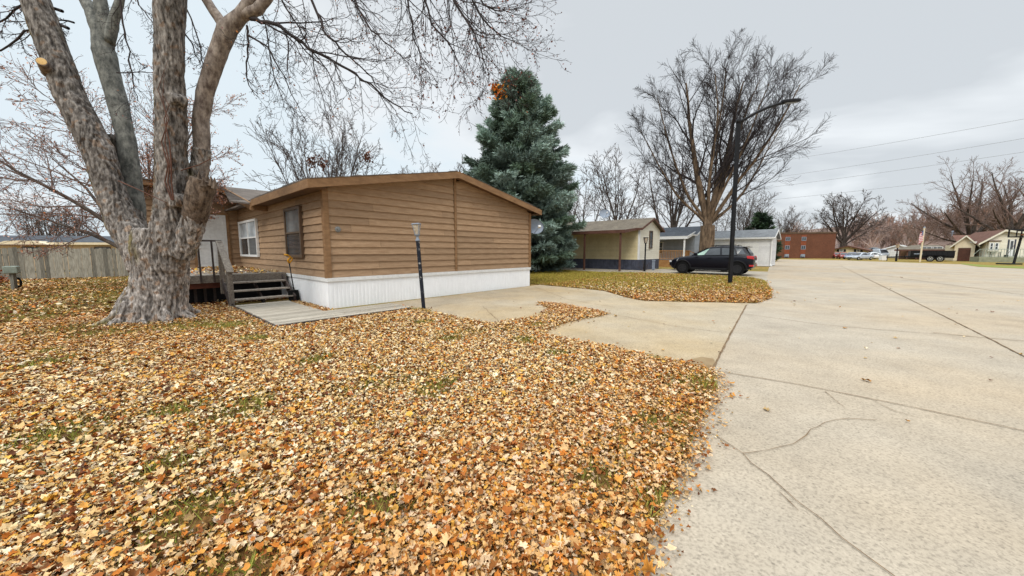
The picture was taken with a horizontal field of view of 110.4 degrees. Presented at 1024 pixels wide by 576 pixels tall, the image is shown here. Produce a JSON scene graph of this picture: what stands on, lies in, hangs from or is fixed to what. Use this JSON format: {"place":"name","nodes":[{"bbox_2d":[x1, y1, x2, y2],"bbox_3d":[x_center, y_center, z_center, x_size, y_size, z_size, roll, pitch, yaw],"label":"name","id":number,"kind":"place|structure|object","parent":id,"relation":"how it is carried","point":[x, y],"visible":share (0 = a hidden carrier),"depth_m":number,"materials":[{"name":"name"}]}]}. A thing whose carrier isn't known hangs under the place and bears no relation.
{"place":"outdoors","nodes":[
{"label":"outdoors","id":0,"kind":"place"},
{"bbox_2d":[0,275,729,575],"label":"lawn","id":1,"kind":"structure","parent":0,"point":[242,549],"depth_m":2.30,"materials":[{"name":"plant"}]},
{"bbox_2d":[0,270,9,283],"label":"shrub","id":2,"kind":"object","parent":1,"relation":"on","point":[2,278],"visible":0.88,"depth_m":15.12,"materials":[{"name":"brown plant"}]},
{"bbox_2d":[2,266,21,289],"bbox_3d":[-18.214,-0.353,12.991,0.364,0.898,0.314,-5,8,-40],"label":"utility pedestal","id":3,"kind":"object","parent":1,"relation":"on","point":[11,271],"visible":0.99,"depth_m":12.93,"materials":[{"name":"grey paint"}]},
{"bbox_2d":[0,247,128,279],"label":"picket fence","id":4,"kind":"object","parent":1,"relation":"on","point":[104,264],"visible":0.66,"depth_m":18.48,"materials":[{"name":"beige wood"}]},
{"bbox_2d":[0,274,286,322],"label":"fallen leaves","id":5,"kind":"object","parent":1,"relation":"on","point":[29,303],"visible":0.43,"depth_m":10.68,"materials":[{"name":"orange plant"}]},
{"bbox_2d":[189,240,295,306],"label":"porch deck","id":6,"kind":"structure","parent":1,"relation":"on","point":[228,282],"depth_m":9.77,"materials":[{"name":"grey wood"}]},
{"bbox_2d":[0,0,571,326],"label":"maple tree","id":7,"kind":"object","parent":1,"relation":"on","point":[158,251],"visible":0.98,"depth_m":7.03,"materials":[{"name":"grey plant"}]},
{"bbox_2d":[284,254,299,300],"bbox_3d":[-6.243,-0.295,10.079,0.293,1.346,0.280,5,8,42],"label":"snow shovel","id":8,"kind":"object","parent":1,"relation":"on","point":[290,292],"visible":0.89,"depth_m":10.08,"materials":[{"name":"black paint"}]},
{"bbox_2d":[0,300,610,389],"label":"fallen leaves","id":9,"kind":"object","parent":1,"relation":"on","point":[113,345],"visible":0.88,"depth_m":5.99,"materials":[{"name":"orange plant"}]},
{"bbox_2d":[233,301,409,326],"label":"boardwalk","id":10,"kind":"structure","parent":1,"relation":"on","point":[279,313],"depth_m":8.06,"materials":[{"name":"grey wood"}]},
{"bbox_2d":[0,379,730,575],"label":"fallen leaves","id":11,"kind":"object","parent":1,"relation":"on","point":[26,567],"visible":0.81,"depth_m":2.10,"materials":[{"name":"orange plant"}]},
{"bbox_2d":[0,328,749,482],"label":"fallen leaves","id":12,"kind":"object","parent":1,"relation":"on","point":[15,400],"visible":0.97,"depth_m":3.92,"materials":[{"name":"brown plant"}]},
{"bbox_2d":[411,223,424,307],"bbox_3d":[-2.263,-0.507,8.652,0.268,2.111,0.192,0,6,0],"label":"lamp post","id":13,"kind":"object","parent":1,"relation":"on","point":[416,227],"visible":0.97,"depth_m":8.61,"materials":[{"name":"black metal"}]},
{"bbox_2d":[426,307,732,575],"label":"fallen leaves","id":14,"kind":"object","parent":1,"relation":"on","point":[650,546],"visible":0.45,"depth_m":2.17,"materials":[{"name":"orange plant"}]},
{"bbox_2d":[0,0,1023,235],"label":"sky","id":15,"kind":"structure","parent":0,"point":[907,70],"materials":[{"name":"grey"}]},
{"bbox_2d":[25,258,1023,309],"bbox_3d":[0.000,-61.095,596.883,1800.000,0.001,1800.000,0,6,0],"label":"ground","id":16,"kind":"structure","parent":0,"point":[760,268],"depth_m":40.62,"materials":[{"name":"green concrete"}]},
{"bbox_2d":[1,202,51,235],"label":"bare tree","id":17,"kind":"object","parent":16,"relation":"on","point":[38,229],"visible":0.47,"depth_m":33.59,"materials":[{"name":"brown plant"}]},
{"bbox_2d":[6,198,73,235],"bbox_3d":[-47.060,-5.665,35.770,3.962,6.813,4.800,3,7,30],"label":"bare tree","id":18,"kind":"object","parent":16,"relation":"on","point":[33,212],"visible":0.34,"depth_m":35.18,"materials":[{"name":"brown plant"}]},
{"bbox_2d":[24,209,86,235],"bbox_3d":[-41.194,-4.795,32.390,2.802,5.769,3.879,3,7,29],"label":"bare tree","id":19,"kind":"object","parent":16,"relation":"on","point":[56,226],"visible":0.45,"depth_m":32.06,"materials":[{"name":"brown plant"}]},
{"bbox_2d":[0,235,121,267],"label":"mobile home","id":20,"kind":"object","parent":16,"relation":"on","point":[89,242],"visible":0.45,"depth_m":28.68,"materials":[{"name":"grey"}]},
{"bbox_2d":[35,200,99,235],"bbox_3d":[-43.199,-5.379,34.933,4.308,6.409,3.574,0,6,-1],"label":"bare tree","id":21,"kind":"object","parent":16,"relation":"on","point":[64,222],"visible":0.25,"depth_m":34.48,"materials":[{"name":"brown plant"}]},
{"bbox_2d":[56,217,100,235],"bbox_3d":[-41.192,-4.517,33.824,2.853,4.905,3.456,3,7,29],"label":"bare tree","id":22,"kind":"object","parent":16,"relation":"on","point":[78,233],"visible":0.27,"depth_m":33.55,"materials":[{"name":"brown plant"}]},
{"bbox_2d":[0,42,251,259],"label":"young maple","id":23,"kind":"object","parent":16,"relation":"on","point":[81,202],"visible":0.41,"depth_m":12.52,"materials":[{"name":"brown plant"}]},
{"bbox_2d":[235,86,387,190],"bbox_3d":[-15.249,-8.536,28.708,10.726,14.094,9.132,0,6,0],"label":"bare tree","id":24,"kind":"object","parent":16,"relation":"on","point":[337,159],"visible":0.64,"depth_m":27.63,"materials":[{"name":"brown plant"}]},
{"bbox_2d":[306,154,318,170],"bbox_3d":[-15.850,-9.990,28.199,0.838,1.435,1.238,-2,6,-17],"label":"squirrel nest","id":25,"kind":"object","parent":24,"relation":"in","point":[309,160],"visible":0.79,"depth_m":28.01,"materials":[{"name":"brown plant"}]},
{"bbox_2d":[317,153,329,170],"bbox_3d":[-14.909,-9.980,28.025,0.948,1.405,1.031,0,6,0],"label":"squirrel nest","id":26,"kind":"object","parent":24,"relation":"in","point":[323,165],"visible":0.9,"depth_m":28.07,"materials":[{"name":"brown plant"}]},
{"bbox_2d":[360,150,373,162],"bbox_3d":[-11.559,-10.283,28.116,1.085,1.130,1.402,-1,6,-9],"label":"squirrel nest","id":27,"kind":"object","parent":24,"relation":"in","point":[366,157],"visible":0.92,"depth_m":28.05,"materials":[{"name":"brown plant"}]},
{"bbox_2d":[143,170,541,308],"bbox_3d":[-9.049,-2.424,16.217,17.540,4.340,11.220,5,8,42],"label":"mobile home","id":28,"kind":"object","parent":16,"relation":"on","point":[346,241],"visible":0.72,"depth_m":10.76,"materials":[{"name":"brown paint"}]},
{"bbox_2d":[197,215,228,266],"bbox_3d":[-11.805,-1.865,14.002,0.115,2.030,0.950,5,8,42],"label":"door","id":29,"kind":"structure","parent":28,"relation":"in","point":[215,229],"depth_m":14.02,"materials":[{"name":"white paint"}]},
{"bbox_2d":[238,218,259,256],"bbox_3d":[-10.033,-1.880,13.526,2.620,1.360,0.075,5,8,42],"label":"window","id":30,"kind":"structure","parent":28,"relation":"in","point":[247,229],"depth_m":13.40,"materials":[{"name":"white paint"}]},
{"bbox_2d":[283,205,304,257],"bbox_3d":[-6.205,-1.571,10.094,1.340,1.400,0.070,5,8,42],"label":"window","id":31,"kind":"structure","parent":28,"relation":"in","point":[293,228],"depth_m":10.04,"materials":[{"name":"grey glass"}]},
{"bbox_2d":[531,219,543,233],"bbox_3d":[0.922,-2.464,14.645,0.676,0.789,0.539,2,6,19],"label":"satellite dish","id":32,"kind":"object","parent":28,"relation":"attached to","point":[537,226],"visible":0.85,"depth_m":14.77,"materials":[{"name":"white paint"}]},
{"bbox_2d":[406,153,467,173],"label":"bare tree","id":33,"kind":"object","parent":16,"relation":"on","point":[437,166],"visible":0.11,"depth_m":43.92,"materials":[{"name":"brown plant"}]},
{"bbox_2d":[431,163,464,171],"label":"bare tree","id":34,"kind":"object","parent":16,"relation":"on","point":[456,170],"visible":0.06,"depth_m":41.26,"materials":[{"name":"brown plant"}]},
{"bbox_2d":[462,66,587,271],"bbox_3d":[0.377,-7.782,24.200,9.233,13.822,8.980,5,8,38],"label":"blue spruce","id":35,"kind":"object","parent":16,"relation":"on","point":[520,157],"visible":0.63,"depth_m":22.20,"materials":[{"name":"green plant"}]},
{"bbox_2d":[562,174,590,221],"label":"bare tree","id":36,"kind":"object","parent":16,"relation":"on","point":[574,213],"visible":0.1,"depth_m":60.23,"materials":[{"name":"brown plant"}]},
{"bbox_2d":[569,164,623,221],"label":"bare tree","id":37,"kind":"object","parent":16,"relation":"on","point":[587,202],"visible":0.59,"depth_m":45.85,"materials":[{"name":"brown plant"}]},
{"bbox_2d":[560,218,664,271],"bbox_3d":[4.273,-3.816,31.470,15.590,3.970,6.910,5,8,42],"label":"mobile home","id":38,"kind":"object","parent":16,"relation":"on","point":[614,245],"visible":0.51,"depth_m":27.29,"materials":[{"name":"beige"}]},
{"bbox_2d":[599,209,609,217],"bbox_3d":[7.895,-5.965,30.198,0.788,1.469,0.615,6,8,44],"label":"satellite dish","id":39,"kind":"object","parent":38,"relation":"on","point":[604,213],"visible":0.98,"depth_m":30.26,"materials":[{"name":"white paint"}]},
{"bbox_2d":[649,231,652,248],"bbox_3d":[10.676,-3.712,27.310,0.060,1.350,0.620,5,8,42],"label":"window","id":40,"kind":"structure","parent":38,"relation":"in","point":[650,232],"depth_m":27.31,"materials":[{"name":"grey glass"}]},
{"bbox_2d":[577,143,655,220],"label":"bare tree","id":41,"kind":"object","parent":16,"relation":"on","point":[608,194],"visible":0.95,"depth_m":41.13,"materials":[{"name":"brown plant"}]},
{"bbox_2d":[609,185,659,219],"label":"bare tree","id":42,"kind":"object","parent":16,"relation":"on","point":[634,210],"visible":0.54,"depth_m":58.90,"materials":[{"name":"brown plant"}]},
{"bbox_2d":[627,142,725,226],"bbox_3d":[18.806,-9.521,40.354,7.925,13.625,9.600,-3,7,-30],"label":"bare tree","id":43,"kind":"object","parent":16,"relation":"on","point":[673,221],"visible":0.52,"depth_m":39.29,"materials":[{"name":"brown plant"}]},
{"bbox_2d":[659,226,700,266],"bbox_3d":[13.470,-4.296,36.821,13.859,3.770,6.480,5,8,42],"label":"mobile home","id":44,"kind":"object","parent":16,"relation":"on","point":[675,242],"visible":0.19,"depth_m":32.92,"materials":[{"name":"blue"}]},
{"bbox_2d":[659,242,662,253],"bbox_3d":[14.293,-3.879,34.374,0.600,1.150,0.060,5,8,42],"label":"window","id":45,"kind":"structure","parent":44,"relation":"in","point":[661,243],"depth_m":34.28,"materials":[{"name":"black glass"}]},
{"bbox_2d":[694,199,740,230],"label":"bare tree","id":46,"kind":"object","parent":16,"relation":"on","point":[716,223],"visible":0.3,"depth_m":51.59,"materials":[{"name":"brown plant"}]},
{"bbox_2d":[614,28,838,250],"bbox_3d":[16.624,-10.792,29.119,14.716,18.496,11.362,3,7,25],"label":"bare tree","id":47,"kind":"object","parent":16,"relation":"on","point":[707,215],"visible":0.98,"depth_m":27.76,"materials":[{"name":"brown plant"}]},
{"bbox_2d":[716,181,776,229],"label":"bare tree","id":48,"kind":"object","parent":16,"relation":"on","point":[739,227],"visible":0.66,"depth_m":52.10,"materials":[{"name":"brown plant"}]},
{"bbox_2d":[714,229,780,266],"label":"garage","id":49,"kind":"structure","parent":16,"relation":"on","point":[761,244],"depth_m":33.36,"materials":[{"name":"white"}]},
{"bbox_2d":[714,243,758,262],"bbox_3d":[21.027,-3.293,34.635,4.900,2.130,0.019,5,8,42],"label":"garage door","id":50,"kind":"structure","parent":49,"relation":"in","point":[755,250],"depth_m":33.31,"materials":[{"name":"white paint"}]},
{"bbox_2d":[736,199,777,228],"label":"bare tree","id":51,"kind":"object","parent":16,"relation":"on","point":[754,215],"visible":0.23,"depth_m":54.46,"materials":[{"name":"brown plant"}]},
{"bbox_2d":[743,209,783,260],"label":"spruce","id":52,"kind":"object","parent":16,"relation":"on","point":[765,219],"visible":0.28,"depth_m":48.71,"materials":[{"name":"green plant"}]},
{"bbox_2d":[775,205,805,231],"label":"bare tree","id":53,"kind":"object","parent":16,"relation":"on","point":[792,220],"visible":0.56,"depth_m":85.56,"materials":[{"name":"brown plant"}]},
{"bbox_2d":[774,211,811,231],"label":"bare tree","id":54,"kind":"object","parent":16,"relation":"on","point":[788,228],"visible":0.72,"depth_m":82.17,"materials":[{"name":"brown plant"}]},
{"bbox_2d":[776,232,836,258],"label":"apartment block","id":55,"kind":"structure","parent":16,"relation":"on","point":[809,244],"depth_m":67.31,"materials":[{"name":"brown brick"}]},
{"bbox_2d":[836,252,846,258],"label":"parked car","id":56,"kind":"object","parent":16,"relation":"on","point":[840,255],"visible":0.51,"depth_m":63.35,"materials":[{"name":"red paint"}]},
{"bbox_2d":[662,197,1023,248],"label":"wood","id":57,"kind":"object","parent":16,"relation":"on","point":[892,237],"visible":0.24,"depth_m":111.50,"materials":[{"name":"bare twig"},{"name":"bark"}]},
{"bbox_2d":[844,252,855,258],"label":"parked car","id":58,"kind":"object","parent":16,"relation":"on","point":[849,253],"visible":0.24,"depth_m":61.41,"materials":[{"name":"grey metal"}]},
{"bbox_2d":[809,190,893,246],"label":"bare tree","id":59,"kind":"object","parent":16,"relation":"on","point":[844,238],"visible":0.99,"depth_m":76.91,"materials":[{"name":"brown plant"}]},
{"bbox_2d":[835,246,872,252],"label":"house","id":60,"kind":"structure","parent":16,"relation":"on","point":[848,249],"depth_m":71.41,"materials":[{"name":"beige"}]},
{"bbox_2d":[845,252,874,259],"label":"parked car","id":61,"kind":"object","parent":16,"relation":"on","point":[860,255],"visible":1,"depth_m":55.70,"materials":[{"name":"silver metal"}]},
{"bbox_2d":[868,252,881,258],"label":"parked car","id":62,"kind":"object","parent":16,"relation":"on","point":[875,254],"visible":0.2,"depth_m":60.08,"materials":[{"name":"white paint"}]},
{"bbox_2d":[872,249,889,258],"bbox_3d":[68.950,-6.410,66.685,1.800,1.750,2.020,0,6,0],"label":"pickup","id":63,"kind":"object","parent":16,"relation":"on","point":[883,251],"visible":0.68,"depth_m":65.93,"materials":[{"name":"silver metal"}]},
{"bbox_2d":[879,255,886,259],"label":"utility box","id":64,"kind":"object","parent":16,"relation":"on","point":[882,257],"visible":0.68,"depth_m":53.84,"materials":[{"name":"white paint"}]},
{"bbox_2d":[895,245,899,260],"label":"lamp post","id":65,"kind":"object","parent":16,"relation":"on","point":[896,255],"visible":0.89,"depth_m":48.74,"materials":[{"name":"black metal"}]},
{"bbox_2d":[894,245,944,259],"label":"carport home","id":66,"kind":"object","parent":16,"relation":"on","point":[903,251],"visible":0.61,"depth_m":58.81,"materials":[{"name":"beige metal"}]},
{"bbox_2d":[886,251,954,261],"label":"dump trailer","id":67,"kind":"object","parent":16,"relation":"on","point":[938,256],"visible":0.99,"depth_m":47.43,"materials":[{"name":"black paint"}]},
{"bbox_2d":[919,227,925,261],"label":"flagpole","id":68,"kind":"object","parent":16,"relation":"on","point":[922,246],"visible":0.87,"depth_m":45.68,"materials":[{"name":"beige wood"}]},
{"bbox_2d":[918,230,923,243],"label":"flag","id":69,"kind":"object","parent":68,"relation":"hanging from","point":[921,235],"visible":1,"depth_m":45.45,"materials":[{"name":"multicoloured fabric"}]},
{"bbox_2d":[891,155,1023,246],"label":"oak tree","id":70,"kind":"object","parent":16,"relation":"on","point":[966,220],"visible":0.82,"depth_m":65.19,"materials":[{"name":"brown plant"}]},
{"bbox_2d":[950,235,979,260],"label":"garage","id":71,"kind":"structure","parent":16,"relation":"on","point":[964,248],"depth_m":48.99,"materials":[{"name":"beige"}]},
{"bbox_2d":[957,248,970,260],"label":"garage door","id":72,"kind":"structure","parent":71,"relation":"in","point":[963,253],"depth_m":49.06,"materials":[{"name":"brown wood"}]},
{"bbox_2d":[938,157,1023,230],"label":"oak tree","id":73,"kind":"object","parent":16,"relation":"on","point":[1003,212],"visible":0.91,"depth_m":59.88,"materials":[{"name":"brown plant"}]},
{"bbox_2d":[945,230,1023,260],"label":"house","id":74,"kind":"structure","parent":16,"relation":"on","point":[988,241],"depth_m":46.63,"materials":[{"name":"beige"}]},
{"bbox_2d":[1008,240,1014,255],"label":"door","id":75,"kind":"structure","parent":74,"relation":"in","point":[1011,245],"depth_m":45.88,"materials":[{"name":"white paint"}]},
{"bbox_2d":[948,176,1023,231],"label":"oak tree","id":76,"kind":"object","parent":16,"relation":"on","point":[1014,222],"visible":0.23,"depth_m":82.51,"materials":[{"name":"brown plant"}]},
{"bbox_2d":[961,263,1023,268],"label":"verge","id":77,"kind":"structure","parent":16,"relation":"on","point":[995,266],"depth_m":32.62,"materials":[{"name":"green plant"}]},
{"bbox_2d":[970,249,1023,262],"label":"raised deck","id":78,"kind":"structure","parent":16,"relation":"on","point":[1019,259],"depth_m":44.85,"materials":[{"name":"grey paint"}]},
{"bbox_2d":[996,229,1023,264],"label":"basketball hoop","id":79,"kind":"object","parent":16,"relation":"on","point":[1019,233],"visible":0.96,"depth_m":36.56,"materials":[{"name":"black paint"}]},
{"bbox_2d":[335,285,748,369],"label":"driveway","id":80,"kind":"structure","parent":0,"point":[680,337],"depth_m":7.95,"materials":[{"name":"concrete"}]},
{"bbox_2d":[530,269,772,302],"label":"side lawn","id":81,"kind":"structure","parent":0,"point":[658,291],"depth_m":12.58,"materials":[{"name":"plant"}]},
{"bbox_2d":[539,272,778,302],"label":"fallen leaves","id":82,"kind":"object","parent":81,"relation":"on","point":[736,294],"visible":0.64,"depth_m":12.55,"materials":[{"name":"orange plant"}]},
{"bbox_2d":[728,98,800,283],"bbox_3d":[10.626,-3.986,15.122,2.500,7.678,0.340,0,6,3],"label":"street lamp","id":83,"kind":"object","parent":81,"relation":"on","point":[739,121],"visible":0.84,"depth_m":15.06,"materials":[{"name":"black metal"}]},
{"bbox_2d":[577,269,767,280],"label":"side driveway","id":84,"kind":"structure","parent":0,"point":[759,274],"depth_m":23.66,"materials":[{"name":"concrete"}]},
{"bbox_2d":[643,237,648,270],"bbox_3d":[9.386,-2.341,24.841,0.442,2.378,0.284,0,6,0],"label":"lamp post","id":85,"kind":"object","parent":84,"relation":"on","point":[645,239],"visible":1,"depth_m":24.80,"materials":[{"name":"black metal"}]},
{"bbox_2d":[652,260,655,269],"bbox_3d":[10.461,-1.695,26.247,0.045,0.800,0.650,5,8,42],"label":"utility box","id":86,"kind":"structure","parent":84,"relation":"on","point":[653,264],"depth_m":26.19,"materials":[{"name":"grey metal"}]},
{"bbox_2d":[671,245,756,275],"bbox_3d":[12.397,-1.769,21.993,4.532,1.768,2.200,5,8,40],"label":"black crossover","id":87,"kind":"object","parent":84,"relation":"on","point":[715,257],"visible":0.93,"depth_m":21.09,"materials":[{"name":"paint"}]},
{"bbox_2d":[705,248,719,254],"bbox_3d":[12.024,-2.182,21.274,0.803,0.429,0.198,5,8,40],"label":"side window","id":88,"kind":"structure","parent":87,"relation":"in","point":[714,251],"depth_m":21.24,"materials":[{"name":"grey glass"}]},
{"bbox_2d":[722,248,735,254],"bbox_3d":[12.653,-2.134,20.746,0.765,0.399,0.202,5,8,40],"label":"side window","id":89,"kind":"structure","parent":87,"relation":"in","point":[725,251],"depth_m":20.84,"materials":[{"name":"grey glass"}]},
{"bbox_2d":[736,248,744,253],"bbox_3d":[13.120,-2.110,20.413,0.510,0.336,0.171,4,7,33],"label":"quarter window","id":90,"kind":"structure","parent":87,"relation":"in","point":[739,251],"depth_m":20.42,"materials":[{"name":"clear glass"}]},
{"bbox_2d":[437,259,1023,575],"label":"road","id":91,"kind":"structure","parent":0,"point":[832,463],"depth_m":2.83,"materials":[{"name":"concrete"}]},
{"bbox_2d":[476,277,1021,421],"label":"fallen leaves","id":92,"kind":"object","parent":91,"relation":"on","point":[767,409],"visible":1,"depth_m":5.22,"materials":[{"name":"brown plant"}]},
{"bbox_2d":[618,152,1020,204],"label":"power line","id":93,"kind":"object","parent":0,"point":[875,173],"visible":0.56,"depth_m":100.41,"materials":[{"name":"metal"}]},
{"bbox_2d":[656,171,1023,209],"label":"power line","id":94,"kind":"object","parent":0,"point":[869,189],"visible":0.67,"depth_m":104.11,"materials":[{"name":"metal"}]},
{"bbox_2d":[673,119,1021,175],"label":"power line","id":95,"kind":"object","parent":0,"point":[910,139],"visible":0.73,"depth_m":97.85,"materials":[{"name":"metal"}]},
{"bbox_2d":[674,138,1023,189],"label":"power line","id":96,"kind":"object","parent":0,"point":[889,160],"visible":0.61,"depth_m":101.40,"materials":[{"name":"metal"}]},
{"bbox_2d":[807,227,964,248],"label":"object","id":97,"kind":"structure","parent":0,"point":[939,242],"depth_m":141.86,"materials":[{"name":"brown plant"}]},
{"bbox_2d":[883,244,905,257],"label":"storage building","id":98,"kind":"structure","parent":0,"point":[891,251],"depth_m":69.94,"materials":[{"name":"white"}]},
{"bbox_2d":[888,251,898,257],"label":"garage door","id":99,"kind":"structure","parent":98,"relation":"in","point":[892,253],"depth_m":69.91,"materials":[{"name":"white paint"}]}
]}

